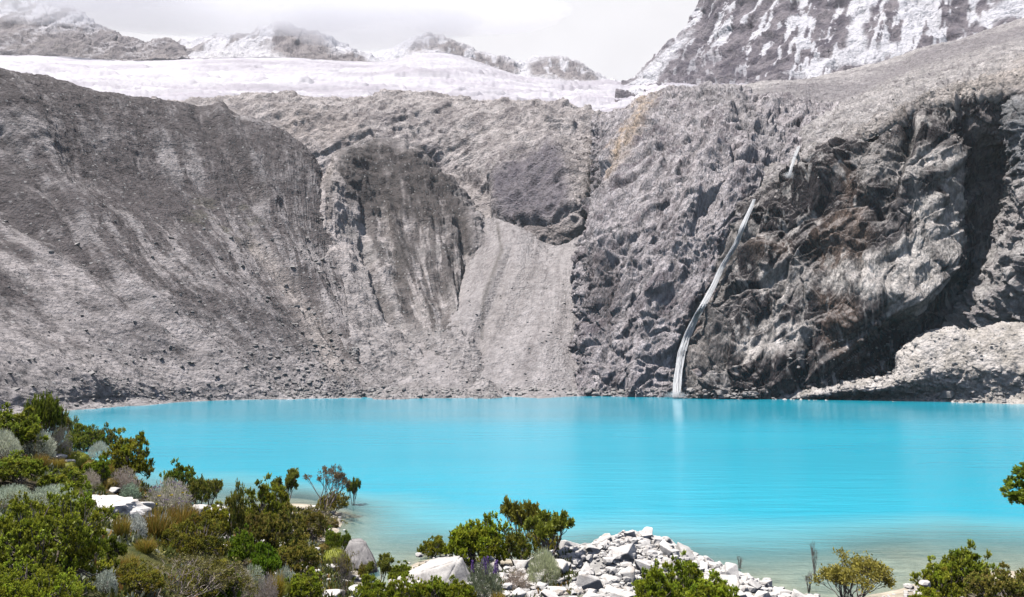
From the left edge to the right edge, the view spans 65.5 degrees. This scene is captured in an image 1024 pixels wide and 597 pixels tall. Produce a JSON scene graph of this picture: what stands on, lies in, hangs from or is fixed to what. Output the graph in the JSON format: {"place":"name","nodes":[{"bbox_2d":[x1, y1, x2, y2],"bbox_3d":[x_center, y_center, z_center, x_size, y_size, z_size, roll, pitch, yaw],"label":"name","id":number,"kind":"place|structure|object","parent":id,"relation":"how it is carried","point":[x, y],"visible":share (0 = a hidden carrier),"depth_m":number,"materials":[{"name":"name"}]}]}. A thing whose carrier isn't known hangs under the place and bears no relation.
{"place":"outdoors","nodes":[
{"label":"outdoors","id":0,"kind":"place"},
{"bbox_2d":[0,0,189,60],"bbox_3d":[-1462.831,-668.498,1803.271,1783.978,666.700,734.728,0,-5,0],"label":"mountain","id":1,"kind":"structure","parent":0,"point":[66,28],"depth_m":1634.65,"materials":[{"name":"snow"}]},
{"bbox_2d":[0,68,397,413],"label":"hillside","id":2,"kind":"structure","parent":0,"point":[86,155],"depth_m":287.18,"materials":[{"name":"stone"}]},
{"bbox_2d":[178,20,383,61],"bbox_3d":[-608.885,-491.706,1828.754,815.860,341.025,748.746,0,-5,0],"label":"mountain","id":3,"kind":"structure","parent":0,"point":[286,39],"depth_m":1721.28,"materials":[{"name":"snow"}]},
{"bbox_2d":[0,51,745,111],"bbox_3d":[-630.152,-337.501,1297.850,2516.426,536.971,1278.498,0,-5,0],"label":"glacier","id":4,"kind":"object","parent":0,"point":[450,74],"visible":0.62,"depth_m":1024.45,"materials":[{"name":"snow"}]},
{"bbox_2d":[139,88,607,245],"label":"rock slope","id":5,"kind":"structure","parent":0,"point":[525,164],"depth_m":591.33,"materials":[{"name":"stone"}]},
{"bbox_2d":[319,137,511,399],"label":"hillside","id":6,"kind":"structure","parent":0,"point":[399,215],"depth_m":385.27,"materials":[{"name":"stone"}]},
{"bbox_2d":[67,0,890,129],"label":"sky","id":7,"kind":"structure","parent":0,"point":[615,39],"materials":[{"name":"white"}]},
{"bbox_2d":[397,217,582,398],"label":"scree","id":8,"kind":"structure","parent":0,"point":[507,256],"depth_m":324.00,"materials":[{"name":"gravel"}]},
{"bbox_2d":[372,32,616,80],"bbox_3d":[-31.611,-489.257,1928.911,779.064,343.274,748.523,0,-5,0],"label":"mountain","id":9,"kind":"structure","parent":0,"point":[559,67],"depth_m":1835.53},
{"bbox_2d":[0,418,1023,596],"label":"ground","id":10,"kind":"structure","parent":0,"point":[781,570],"depth_m":34.87,"materials":[{"name":"soil"}]},
{"bbox_2d":[0,427,22,460],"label":"silver bush","id":11,"kind":"object","parent":10,"relation":"on","point":[11,439],"visible":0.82,"depth_m":19.57,"materials":[{"name":"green plant"}]},
{"bbox_2d":[0,483,34,504],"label":"silver bush","id":12,"kind":"object","parent":10,"relation":"on","point":[6,490],"visible":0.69,"depth_m":15.28,"materials":[{"name":"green plant"}]},
{"bbox_2d":[0,401,48,450],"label":"shrub","id":13,"kind":"object","parent":10,"relation":"on","point":[22,428],"visible":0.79,"depth_m":20.64,"materials":[{"name":"green plant"}]},
{"bbox_2d":[0,449,48,482],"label":"shrub","id":14,"kind":"object","parent":10,"relation":"on","point":[10,465],"visible":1,"depth_m":16.32,"materials":[{"name":"green plant"}]},
{"bbox_2d":[20,429,56,457],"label":"silver bush","id":15,"kind":"object","parent":10,"relation":"on","point":[49,447],"visible":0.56,"depth_m":21.11,"materials":[{"name":"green plant"}]},
{"bbox_2d":[23,391,66,449],"bbox_3d":[-13.112,3.447,22.285,1.145,1.908,1.118,1,-5,-13],"label":"shrub","id":16,"kind":"object","parent":10,"relation":"on","point":[46,406],"visible":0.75,"depth_m":22.14,"materials":[{"name":"green plant"}]},
{"bbox_2d":[0,556,94,596],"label":"shrub","id":17,"kind":"object","parent":10,"relation":"on","point":[35,586],"visible":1,"depth_m":6.68,"materials":[{"name":"green plant"}]},
{"bbox_2d":[31,483,79,505],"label":"silver bush","id":18,"kind":"object","parent":10,"relation":"on","point":[54,490],"visible":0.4,"depth_m":15.90,"materials":[{"name":"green plant"}]},
{"bbox_2d":[47,424,72,454],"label":"dry bush","id":19,"kind":"object","parent":10,"relation":"on","point":[63,443],"visible":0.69,"depth_m":22.50,"materials":[{"name":"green plant"}]},
{"bbox_2d":[0,480,120,581],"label":"shrub","id":20,"kind":"object","parent":10,"relation":"on","point":[79,542],"visible":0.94,"depth_m":7.90,"materials":[{"name":"green plant"}]},
{"bbox_2d":[35,466,87,493],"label":"shrub","id":21,"kind":"object","parent":10,"relation":"on","point":[72,474],"visible":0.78,"depth_m":17.14,"materials":[{"name":"green plant"}]},
{"bbox_2d":[54,410,78,439],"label":"shrub","id":22,"kind":"object","parent":10,"relation":"on","point":[70,424],"visible":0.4,"depth_m":88.95,"materials":[{"name":"green plant"}]},
{"bbox_2d":[69,450,91,467],"bbox_3d":[-12.327,4.723,22.665,0.662,0.830,0.657,-1,-5,15],"label":"moss cushion","id":23,"kind":"object","parent":10,"relation":"on","point":[80,457],"visible":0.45,"depth_m":22.53,"materials":[{"name":"green plant"}]},
{"bbox_2d":[63,423,108,450],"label":"shrub","id":24,"kind":"object","parent":10,"relation":"on","point":[80,438],"visible":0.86,"depth_m":80.93,"materials":[{"name":"green plant"}]},
{"bbox_2d":[79,455,110,482],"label":"shrub","id":25,"kind":"object","parent":10,"relation":"on","point":[100,469],"visible":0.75,"depth_m":21.71,"materials":[{"name":"green plant"}]},
{"bbox_2d":[87,440,111,457],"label":"silver bush","id":26,"kind":"object","parent":10,"relation":"on","point":[95,452],"visible":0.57,"depth_m":74.64,"materials":[{"name":"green plant"}]},
{"bbox_2d":[86,422,121,448],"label":"shrub","id":27,"kind":"object","parent":10,"relation":"on","point":[111,436],"visible":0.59,"depth_m":83.04,"materials":[{"name":"green plant"}]},
{"bbox_2d":[91,566,118,593],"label":"silver bush","id":28,"kind":"object","parent":10,"relation":"on","point":[110,577],"visible":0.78,"depth_m":9.01,"materials":[{"name":"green plant"}]},
{"bbox_2d":[94,535,128,559],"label":"shrub","id":29,"kind":"object","parent":10,"relation":"on","point":[117,549],"visible":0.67,"depth_m":12.19,"materials":[{"name":"green plant"}]},
{"bbox_2d":[92,495,151,523],"bbox_3d":[-8.862,4.848,17.737,1.864,0.854,1.097,1,-5,-9],"label":"rock","id":30,"kind":"object","parent":10,"relation":"on","point":[126,505],"visible":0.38,"depth_m":17.59,"materials":[{"name":"stone"}]},
{"bbox_2d":[111,514,132,539],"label":"grass tussock","id":31,"kind":"object","parent":10,"relation":"on","point":[121,528],"depth_m":14.27,"materials":[{"name":"plant"}]},
{"bbox_2d":[112,465,141,489],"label":"dry bush","id":32,"kind":"object","parent":10,"relation":"on","point":[125,477],"visible":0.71,"depth_m":21.91,"materials":[{"name":"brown plant"}]},
{"bbox_2d":[99,426,155,480],"bbox_3d":[-11.743,4.856,24.516,1.653,1.856,1.460,-5,-7,44],"label":"shrub","id":33,"kind":"object","parent":10,"relation":"on","point":[122,454],"visible":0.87,"depth_m":24.33,"materials":[{"name":"green plant"}]},
{"bbox_2d":[119,483,141,500],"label":"silver bush","id":34,"kind":"object","parent":10,"relation":"on","point":[131,492],"visible":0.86,"depth_m":21.41,"materials":[{"name":"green plant"}]},
{"bbox_2d":[123,510,147,537],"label":"silver bush","id":35,"kind":"object","parent":10,"relation":"on","point":[137,524],"visible":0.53,"depth_m":16.36,"materials":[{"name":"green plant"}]},
{"bbox_2d":[108,557,164,596],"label":"shrub","id":36,"kind":"object","parent":10,"relation":"on","point":[143,577],"visible":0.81,"depth_m":9.62,"materials":[{"name":"green plant"}]},
{"bbox_2d":[132,537,156,553],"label":"grass tussock","id":37,"kind":"object","parent":10,"relation":"on","point":[148,546],"depth_m":13.66,"materials":[{"name":"plant"}]},
{"bbox_2d":[139,503,180,541],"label":"grass tussock","id":38,"kind":"object","parent":10,"relation":"on","point":[156,527],"depth_m":16.99,"materials":[{"name":"plant"}]},
{"bbox_2d":[143,475,193,511],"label":"flowering bush","id":39,"kind":"object","parent":10,"relation":"on","point":[176,496],"visible":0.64,"depth_m":22.05,"materials":[{"name":"grey plant"}]},
{"bbox_2d":[159,457,199,496],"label":"shrub","id":40,"kind":"object","parent":10,"relation":"on","point":[177,472],"visible":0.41,"depth_m":50.11,"materials":[{"name":"green plant"}]},
{"bbox_2d":[162,500,202,529],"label":"grass tussock","id":41,"kind":"object","parent":10,"relation":"on","point":[185,514],"depth_m":21.16,"materials":[{"name":"plant"}]},
{"bbox_2d":[132,551,247,596],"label":"brush","id":42,"kind":"object","parent":10,"relation":"on","point":[203,564],"visible":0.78,"depth_m":10.52,"materials":[{"name":"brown plant"}]},
{"bbox_2d":[158,512,230,562],"bbox_3d":[-6.635,5.022,16.604,1.314,1.201,1.433,4,-7,-38],"label":"shrub","id":43,"kind":"object","parent":10,"relation":"on","point":[188,541],"visible":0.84,"depth_m":16.45,"materials":[{"name":"green plant"}]},
{"bbox_2d":[181,474,217,504],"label":"shrub","id":44,"kind":"object","parent":10,"relation":"on","point":[204,492],"visible":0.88,"depth_m":37.93,"materials":[{"name":"green plant"}]},
{"bbox_2d":[172,556,249,596],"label":"shrub","id":45,"kind":"object","parent":10,"relation":"on","point":[206,594],"visible":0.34,"depth_m":12.63,"materials":[{"name":"green plant"}]},
{"bbox_2d":[197,500,231,534],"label":"shrub","id":46,"kind":"object","parent":10,"relation":"on","point":[221,515],"visible":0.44,"depth_m":23.62,"materials":[{"name":"green plant"}]},
{"bbox_2d":[178,559,260,596],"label":"brush","id":47,"kind":"object","parent":10,"relation":"on","point":[247,582],"visible":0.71,"depth_m":12.54,"materials":[{"name":"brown plant"}]},
{"bbox_2d":[208,563,242,596],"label":"shrub","id":48,"kind":"object","parent":10,"relation":"on","point":[228,592],"visible":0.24,"depth_m":12.93,"materials":[{"name":"green plant"}]},
{"bbox_2d":[222,478,248,543],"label":"shrub","id":49,"kind":"object","parent":10,"relation":"on","point":[237,517],"visible":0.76,"depth_m":24.25,"materials":[{"name":"green plant"}]},
{"bbox_2d":[227,523,255,564],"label":"shrub","id":50,"kind":"object","parent":10,"relation":"on","point":[236,549],"visible":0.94,"depth_m":19.81,"materials":[{"name":"green plant"}]},
{"bbox_2d":[242,564,264,589],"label":"silver bush","id":51,"kind":"object","parent":10,"relation":"on","point":[255,571],"visible":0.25,"depth_m":16.86,"materials":[{"name":"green plant"}]},
{"bbox_2d":[245,508,275,542],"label":"shrub","id":52,"kind":"object","parent":10,"relation":"on","point":[254,528],"visible":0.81,"depth_m":26.41,"materials":[{"name":"green plant"}]},
{"bbox_2d":[250,541,281,575],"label":"shrub","id":53,"kind":"object","parent":10,"relation":"on","point":[266,560],"visible":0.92,"depth_m":19.13,"materials":[{"name":"green plant"}]},
{"bbox_2d":[254,571,278,596],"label":"dry bush","id":54,"kind":"object","parent":10,"relation":"on","point":[272,591],"visible":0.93,"depth_m":15.04,"materials":[{"name":"grey plant"}]},
{"bbox_2d":[242,472,292,521],"bbox_3d":[-10.075,8.481,32.738,2.224,2.593,1.964,2,-6,-24],"label":"shrub","id":55,"kind":"object","parent":10,"relation":"on","point":[273,502],"visible":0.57,"depth_m":32.50,"materials":[{"name":"green plant"}]},
{"bbox_2d":[264,570,287,596],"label":"grass tussock","id":56,"kind":"object","parent":10,"relation":"on","point":[281,588],"depth_m":16.57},
{"bbox_2d":[259,501,309,551],"bbox_3d":[-7.626,7.784,26.824,1.504,1.996,1.637,-1,-5,14],"label":"shrub","id":57,"kind":"object","parent":10,"relation":"on","point":[287,524],"visible":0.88,"depth_m":26.58,"materials":[{"name":"green plant"}]},
{"bbox_2d":[270,467,299,499],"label":"open shrub","id":58,"kind":"object","parent":10,"relation":"on","point":[291,477],"visible":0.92,"depth_m":43.49,"materials":[{"name":"green plant"}]},
{"bbox_2d":[0,415,580,596],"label":"ground cover","id":59,"kind":"object","parent":10,"relation":"on","point":[332,583],"visible":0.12,"depth_m":19.74,"materials":[{"name":"green plant"}]},
{"bbox_2d":[274,533,320,573],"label":"shrub","id":60,"kind":"object","parent":10,"relation":"on","point":[307,556],"visible":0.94,"depth_m":24.22,"materials":[{"name":"green plant"}]},
{"bbox_2d":[284,566,322,596],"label":"shrub","id":61,"kind":"object","parent":10,"relation":"on","point":[298,583],"visible":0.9,"depth_m":17.79,"materials":[{"name":"green plant"}]},
{"bbox_2d":[300,505,329,540],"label":"shrub","id":62,"kind":"object","parent":10,"relation":"on","point":[318,532],"visible":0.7,"depth_m":35.12,"materials":[{"name":"green plant"}]},
{"bbox_2d":[303,464,351,514],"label":"tree","id":63,"kind":"object","parent":10,"relation":"on","point":[337,475],"visible":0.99,"depth_m":43.81,"materials":[{"name":"brown plant"}]},
{"bbox_2d":[312,491,349,512],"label":"shrub","id":64,"kind":"object","parent":10,"relation":"on","point":[342,500],"visible":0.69,"depth_m":44.51,"materials":[{"name":"green plant"}]},
{"bbox_2d":[325,525,343,548],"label":"shrub","id":65,"kind":"object","parent":10,"relation":"on","point":[332,538],"visible":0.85,"depth_m":33.95,"materials":[{"name":"green plant"}]},
{"bbox_2d":[323,545,350,575],"bbox_3d":[-6.664,10.070,29.943,1.216,1.584,1.226,1,-5,-12],"label":"moss cushion","id":66,"kind":"object","parent":10,"relation":"on","point":[327,555],"visible":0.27,"depth_m":29.79,"materials":[{"name":"green plant"}]},
{"bbox_2d":[346,476,360,511],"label":"open shrub","id":67,"kind":"object","parent":10,"relation":"on","point":[355,485],"visible":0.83,"depth_m":48.01,"materials":[{"name":"green plant"}]},
{"bbox_2d":[345,538,377,574],"bbox_3d":[-6.319,10.660,32.423,1.774,1.609,1.680,0,-5,0],"label":"boulder","id":68,"kind":"object","parent":10,"relation":"on","point":[360,545],"visible":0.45,"depth_m":32.13,"materials":[{"name":"stone"}]},
{"bbox_2d":[354,573,392,596],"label":"shrub","id":69,"kind":"object","parent":10,"relation":"on","point":[365,588],"visible":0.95,"depth_m":21.14,"materials":[{"name":"green plant"}]},
{"bbox_2d":[365,552,394,582],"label":"open shrub","id":70,"kind":"object","parent":10,"relation":"on","point":[384,562],"visible":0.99,"depth_m":29.04,"materials":[{"name":"green plant"}]},
{"bbox_2d":[387,560,411,580],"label":"shrub","id":71,"kind":"object","parent":10,"relation":"on","point":[400,569],"visible":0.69,"depth_m":30.27,"materials":[{"name":"green plant"}]},
{"bbox_2d":[387,570,422,596],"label":"shrub","id":72,"kind":"object","parent":10,"relation":"on","point":[409,590],"visible":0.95,"depth_m":21.23,"materials":[{"name":"green plant"}]},
{"bbox_2d":[416,535,445,558],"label":"shrub","id":73,"kind":"object","parent":10,"relation":"on","point":[437,544],"visible":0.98,"depth_m":34.62,"materials":[{"name":"green plant"}]},
{"bbox_2d":[413,574,452,596],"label":"shrub","id":74,"kind":"object","parent":10,"relation":"on","point":[435,587],"visible":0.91,"depth_m":21.74,"materials":[{"name":"green plant"}]},
{"bbox_2d":[397,556,470,585],"bbox_3d":[-2.584,9.605,26.782,2.562,1.799,1.917,1,-5,-13],"label":"boulder","id":75,"kind":"object","parent":10,"relation":"on","point":[445,568],"visible":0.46,"depth_m":26.37,"materials":[{"name":"stone"}]},
{"bbox_2d":[445,574,476,596],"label":"shrub","id":76,"kind":"object","parent":10,"relation":"on","point":[463,588],"visible":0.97,"depth_m":21.93,"materials":[{"name":"green plant"}]},
{"bbox_2d":[442,510,511,564],"bbox_3d":[-1.403,9.286,30.585,2.484,2.294,2.811,-3,-6,32],"label":"shrub","id":77,"kind":"object","parent":10,"relation":"on","point":[470,539],"visible":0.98,"depth_m":30.09,"materials":[{"name":"green plant"}]},
{"bbox_2d":[466,556,505,596],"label":"lupine bush","id":78,"kind":"object","parent":10,"relation":"on","point":[486,574],"visible":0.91,"depth_m":22.51,"materials":[{"name":"green plant"}]},
{"bbox_2d":[494,526,539,565],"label":"shrub","id":79,"kind":"object","parent":10,"relation":"on","point":[521,541],"visible":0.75,"depth_m":31.23,"materials":[{"name":"green plant"}]},
{"bbox_2d":[502,564,532,588],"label":"dry bush","id":80,"kind":"object","parent":10,"relation":"on","point":[517,581],"visible":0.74,"depth_m":24.41,"materials":[{"name":"grey plant"}]},
{"bbox_2d":[499,495,539,559],"bbox_3d":[0.317,9.926,34.428,1.632,2.932,1.780,1,-5,-13],"label":"open shrub","id":81,"kind":"object","parent":10,"relation":"on","point":[516,513],"visible":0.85,"depth_m":34.25,"materials":[{"name":"green plant"}]},
{"bbox_2d":[527,546,561,585],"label":"silver bush","id":82,"kind":"object","parent":10,"relation":"on","point":[532,568],"visible":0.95,"depth_m":24.83,"materials":[{"name":"green plant"}]},
{"bbox_2d":[521,508,575,555],"bbox_3d":[1.323,7.926,26.491,1.673,1.953,1.825,-3,-6,29],"label":"open shrub","id":83,"kind":"object","parent":10,"relation":"on","point":[544,524],"visible":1,"depth_m":26.23,"materials":[{"name":"green plant"}]},
{"bbox_2d":[576,574,603,590],"bbox_3d":[2.415,8.773,24.425,0.729,0.442,0.832,-24,-46,30],"label":"rock","id":84,"kind":"object","parent":10,"relation":"on","point":[584,581],"visible":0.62,"depth_m":24.31,"materials":[{"name":"stone"}]},
{"bbox_2d":[208,506,1000,596],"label":"gravel","id":85,"kind":"structure","parent":10,"relation":"on","point":[640,542],"depth_m":26.06,"materials":[{"name":"stone"}]},
{"bbox_2d":[291,504,347,537],"bbox_3d":[-9.210,10.093,35.806,3.094,1.535,2.796,-3,-6,31],"label":"brush","id":86,"kind":"object","parent":85,"relation":"on","point":[310,507],"visible":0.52,"depth_m":35.88,"materials":[{"name":"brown plant"}]},
{"bbox_2d":[327,549,359,596],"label":"brush","id":87,"kind":"object","parent":85,"relation":"on","point":[341,572],"visible":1,"depth_m":19.82,"materials":[{"name":"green plant"}]},
{"bbox_2d":[724,562,738,578],"bbox_3d":[7.095,8.855,25.773,0.661,0.495,0.440,9,1,33],"label":"rock","id":88,"kind":"object","parent":85,"relation":"on","point":[730,568],"visible":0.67,"depth_m":25.74,"materials":[{"name":"stone"}]},
{"bbox_2d":[610,543,636,560],"bbox_3d":[3.712,8.477,26.287,0.956,0.647,0.551,-27,24,-10],"label":"rock","id":89,"kind":"object","parent":10,"relation":"on","point":[625,551],"visible":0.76,"depth_m":26.14,"materials":[{"name":"stone"}]},
{"bbox_2d":[631,559,682,596],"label":"shrub","id":90,"kind":"object","parent":10,"relation":"on","point":[652,583],"visible":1,"depth_m":20.20,"materials":[{"name":"green plant"}]},
{"bbox_2d":[662,549,703,596],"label":"shrub","id":91,"kind":"object","parent":10,"relation":"on","point":[690,574],"visible":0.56,"depth_m":22.32,"materials":[{"name":"green plant"}]},
{"bbox_2d":[684,569,739,596],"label":"shrub","id":92,"kind":"object","parent":10,"relation":"on","point":[706,588],"visible":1,"depth_m":21.09,"materials":[{"name":"green plant"}]},
{"bbox_2d":[809,547,895,596],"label":"twiggy bush","id":93,"kind":"object","parent":10,"relation":"on","point":[837,574],"visible":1,"depth_m":24.68,"materials":[{"name":"green plant"}]},
{"bbox_2d":[908,587,941,596],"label":"shrub","id":94,"kind":"object","parent":10,"relation":"on","point":[929,592],"visible":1,"depth_m":23.02,"materials":[{"name":"green plant"}]},
{"bbox_2d":[909,555,968,596],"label":"shrub","id":95,"kind":"object","parent":10,"relation":"on","point":[944,587],"visible":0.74,"depth_m":24.44,"materials":[{"name":"green plant"}]},
{"bbox_2d":[933,539,998,595],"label":"shrub","id":96,"kind":"object","parent":10,"relation":"on","point":[965,559],"visible":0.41,"depth_m":24.77,"materials":[{"name":"green plant"}]},
{"bbox_2d":[960,561,1023,596],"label":"shrub","id":97,"kind":"object","parent":10,"relation":"on","point":[1006,585],"visible":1,"depth_m":23.34,"materials":[{"name":"green plant"}]},
{"bbox_2d":[998,461,1023,504],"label":"tall shrub","id":98,"kind":"object","parent":10,"relation":"on","point":[1017,497],"visible":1,"depth_m":8.93,"materials":[{"name":"green plant"}]},
{"bbox_2d":[2,213,1023,408],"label":"rubble","id":99,"kind":"object","parent":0,"point":[318,386],"visible":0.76,"depth_m":240.02,"materials":[{"name":"grey stone"}]},
{"bbox_2d":[40,396,1023,593],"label":"water","id":100,"kind":"structure","parent":0,"point":[759,478],"depth_m":71.40,"materials":[{"name":"liquid"}]},
{"bbox_2d":[357,385,1020,402],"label":"rubble","id":101,"kind":"object","parent":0,"point":[752,393],"visible":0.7,"depth_m":243.07,"materials":[{"name":"grey stone"}]},
{"bbox_2d":[358,74,1022,396],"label":"rubble","id":102,"kind":"object","parent":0,"point":[967,96],"visible":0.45,"depth_m":273.09,"materials":[{"name":"grey stone"}]},
{"bbox_2d":[567,80,838,396],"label":"cliff","id":103,"kind":"structure","parent":0,"point":[659,205],"depth_m":313.11,"materials":[{"name":"stone"}]},
{"bbox_2d":[614,0,1023,101],"bbox_3d":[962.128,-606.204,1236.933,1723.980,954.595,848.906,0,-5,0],"label":"mountain","id":104,"kind":"structure","parent":0,"point":[733,41],"depth_m":937.07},
{"bbox_2d":[679,89,1023,399],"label":"cliff","id":105,"kind":"structure","parent":0,"point":[867,261],"depth_m":246.14,"materials":[{"name":"stone"}]},
{"bbox_2d":[664,199,755,398],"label":"waterfall","id":106,"kind":"structure","parent":105,"relation":"on","point":[677,384],"depth_m":262.51,"materials":[{"name":"white liquid"}]},
{"bbox_2d":[690,18,1023,196],"bbox_3d":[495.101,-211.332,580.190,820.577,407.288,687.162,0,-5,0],"label":"talus slope","id":107,"kind":"structure","parent":0,"point":[991,61],"depth_m":372.51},
{"bbox_2d":[774,320,1023,404],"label":"scree","id":108,"kind":"structure","parent":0,"point":[1012,337],"depth_m":213.85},
{"bbox_2d":[940,92,1023,329],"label":"rock buttress","id":109,"kind":"object","parent":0,"point":[992,293],"visible":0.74,"depth_m":227.07,"materials":[{"name":"stone"}]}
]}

